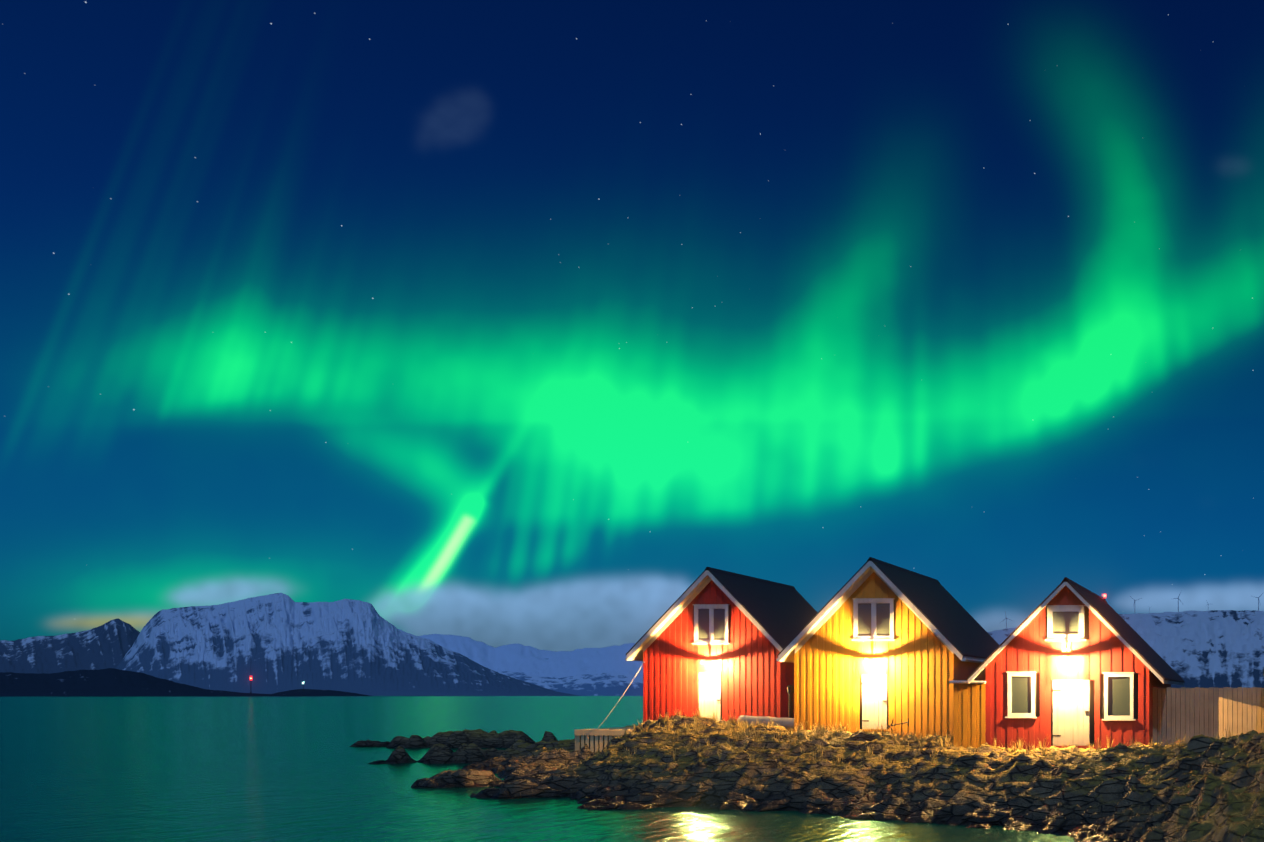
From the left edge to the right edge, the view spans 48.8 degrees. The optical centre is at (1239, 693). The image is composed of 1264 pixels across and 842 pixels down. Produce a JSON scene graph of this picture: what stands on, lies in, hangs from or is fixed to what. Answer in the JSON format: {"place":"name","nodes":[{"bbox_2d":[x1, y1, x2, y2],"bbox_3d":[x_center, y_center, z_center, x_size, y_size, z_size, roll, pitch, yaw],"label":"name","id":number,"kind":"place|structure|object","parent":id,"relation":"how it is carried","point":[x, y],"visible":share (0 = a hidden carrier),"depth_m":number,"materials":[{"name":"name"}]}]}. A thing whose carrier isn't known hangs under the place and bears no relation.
{"place":"outdoors","nodes":[
{"label":"outdoors","id":0,"kind":"place"},
{"bbox_2d":[0,618,139,673],"bbox_3d":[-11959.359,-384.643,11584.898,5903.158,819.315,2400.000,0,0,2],"label":"mountain peak","id":1,"kind":"structure","parent":0,"point":[109,644],"depth_m":11326.06,"materials":[{"name":"white snow"}]},
{"bbox_2d":[116,593,578,695],"bbox_3d":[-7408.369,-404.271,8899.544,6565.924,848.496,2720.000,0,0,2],"label":"mountain","id":2,"kind":"structure","parent":0,"point":[274,643],"depth_m":8200.70,"materials":[{"name":"white snow"}]},
{"bbox_2d":[398,629,642,677],"bbox_3d":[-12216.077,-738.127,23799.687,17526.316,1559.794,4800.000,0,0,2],"label":"mountain range","id":3,"kind":"structure","parent":0,"point":[527,660],"depth_m":23521.74,"materials":[{"name":"white snow"}]},
{"bbox_2d":[497,671,642,695],"bbox_3d":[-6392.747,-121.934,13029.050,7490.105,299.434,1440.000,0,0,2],"label":"mountain","id":4,"kind":"structure","parent":0,"point":[608,684],"depth_m":12809.14,"materials":[{"name":"white snow"}]},
{"bbox_2d":[0,696,1242,841],"bbox_3d":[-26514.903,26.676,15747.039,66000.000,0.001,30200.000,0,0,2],"label":"sea water","id":5,"kind":"structure","parent":0,"point":[185,769],"depth_m":38.66,"materials":[{"name":"teal liquid"}]},
{"bbox_2d":[0,668,322,696],"bbox_3d":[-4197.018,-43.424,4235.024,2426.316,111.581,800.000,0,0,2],"label":"hill","id":6,"kind":"structure","parent":5,"relation":"on","point":[110,682],"depth_m":4029.16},
{"bbox_2d":[274,689,369,695],"bbox_3d":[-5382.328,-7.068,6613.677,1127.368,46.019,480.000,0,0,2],"label":"islet","id":7,"kind":"object","parent":5,"relation":"on","point":[310,692],"visible":0.85,"depth_m":6518.90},
{"bbox_2d":[57,577,1263,651],"bbox_3d":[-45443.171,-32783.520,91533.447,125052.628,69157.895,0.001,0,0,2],"label":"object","id":8,"kind":"structure","parent":0,"point":[590,613],"depth_m":91820.69,"materials":[{"name":"grey"}]},
{"bbox_2d":[348,699,1263,841],"bbox_3d":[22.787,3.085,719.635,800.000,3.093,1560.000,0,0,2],"label":"rocky shore","id":9,"kind":"structure","parent":0,"point":[1200,788],"depth_m":29.94,"materials":[{"name":"brown stone"}]},
{"bbox_2d":[574,727,633,751],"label":"wooden deck","id":10,"kind":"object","parent":9,"relation":"on","point":[583,737],"visible":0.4,"depth_m":45.01,"materials":[{"name":"grey wood"}]},
{"bbox_2d":[625,567,817,721],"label":"red cabin","id":11,"kind":"object","parent":9,"relation":"on","point":[712,640],"visible":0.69,"depth_m":44.99,"materials":[{"name":"paint"}]},
{"bbox_2d":[597,662,644,729],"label":"mooring rope","id":12,"kind":"object","parent":11,"relation":"attached to","point":[621,696],"visible":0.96,"depth_m":44.99,"materials":[{"name":"beige fabric"}]},
{"bbox_2d":[736,715,793,730],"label":"overturned rowing boat","id":13,"kind":"object","parent":9,"relation":"on","point":[787,722],"visible":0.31,"depth_m":41.49,"materials":[{"name":"white wood"}]},
{"bbox_2d":[787,685,793,717],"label":"post","id":14,"kind":"object","parent":9,"relation":"on","point":[790,690],"visible":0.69,"depth_m":44.12,"materials":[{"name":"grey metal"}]},
{"bbox_2d":[776,557,998,737],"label":"yellow cabin","id":15,"kind":"object","parent":9,"relation":"on","point":[873,643],"visible":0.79,"depth_m":40.43,"materials":[{"name":"paint"}]},
{"bbox_2d":[887,718,908,730],"bbox_3d":[-11.773,1.097,39.020,0.720,0.523,0.095,0,0,-5],"label":"grapnel anchor","id":16,"kind":"object","parent":9,"relation":"on","point":[897,724],"visible":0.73,"depth_m":39.02,"materials":[{"name":"brown metal"}]},
{"bbox_2d":[594,707,1257,763],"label":"grass tufts","id":17,"kind":"object","parent":9,"relation":"on","point":[745,724],"visible":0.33,"depth_m":36.02,"materials":[{"name":"brown"}]},
{"bbox_2d":[949,680,985,748],"bbox_3d":[-8.005,1.125,34.311,1.051,3.053,1.915,0,0,2],"label":"yellow lean-to panel","id":18,"kind":"object","parent":9,"relation":"on","point":[969,712],"visible":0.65,"depth_m":33.54,"materials":[{"name":"paint"}]},
{"bbox_2d":[967,577,1184,749],"bbox_3d":[-4.992,-0.232,36.728,5.806,6.374,7.908,0,0,2],"label":"red cabin","id":19,"kind":"object","parent":9,"relation":"on","point":[1106,674],"visible":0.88,"depth_m":33.47,"materials":[{"name":"paint"}]},
{"bbox_2d":[1063,641,1070,650],"bbox_3d":[-5.101,-1.411,33.395,0.220,0.300,0.150,0,0,2],"label":"wall lamp","id":20,"kind":"object","parent":19,"relation":"attached to","point":[1066,645],"visible":1,"depth_m":33.35,"materials":[{"name":"white glass"}]},
{"bbox_2d":[1153,687,1263,745],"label":"fence","id":21,"kind":"object","parent":9,"relation":"on","point":[1176,712],"visible":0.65,"depth_m":33.95,"materials":[{"name":"brown wood"}]},
{"bbox_2d":[987,610,1263,696],"bbox_3d":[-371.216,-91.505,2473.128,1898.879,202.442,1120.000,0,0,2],"label":"mountain","id":22,"kind":"structure","parent":0,"point":[1218,649],"depth_m":2182.89,"materials":[{"name":"white snow"}]}
]}

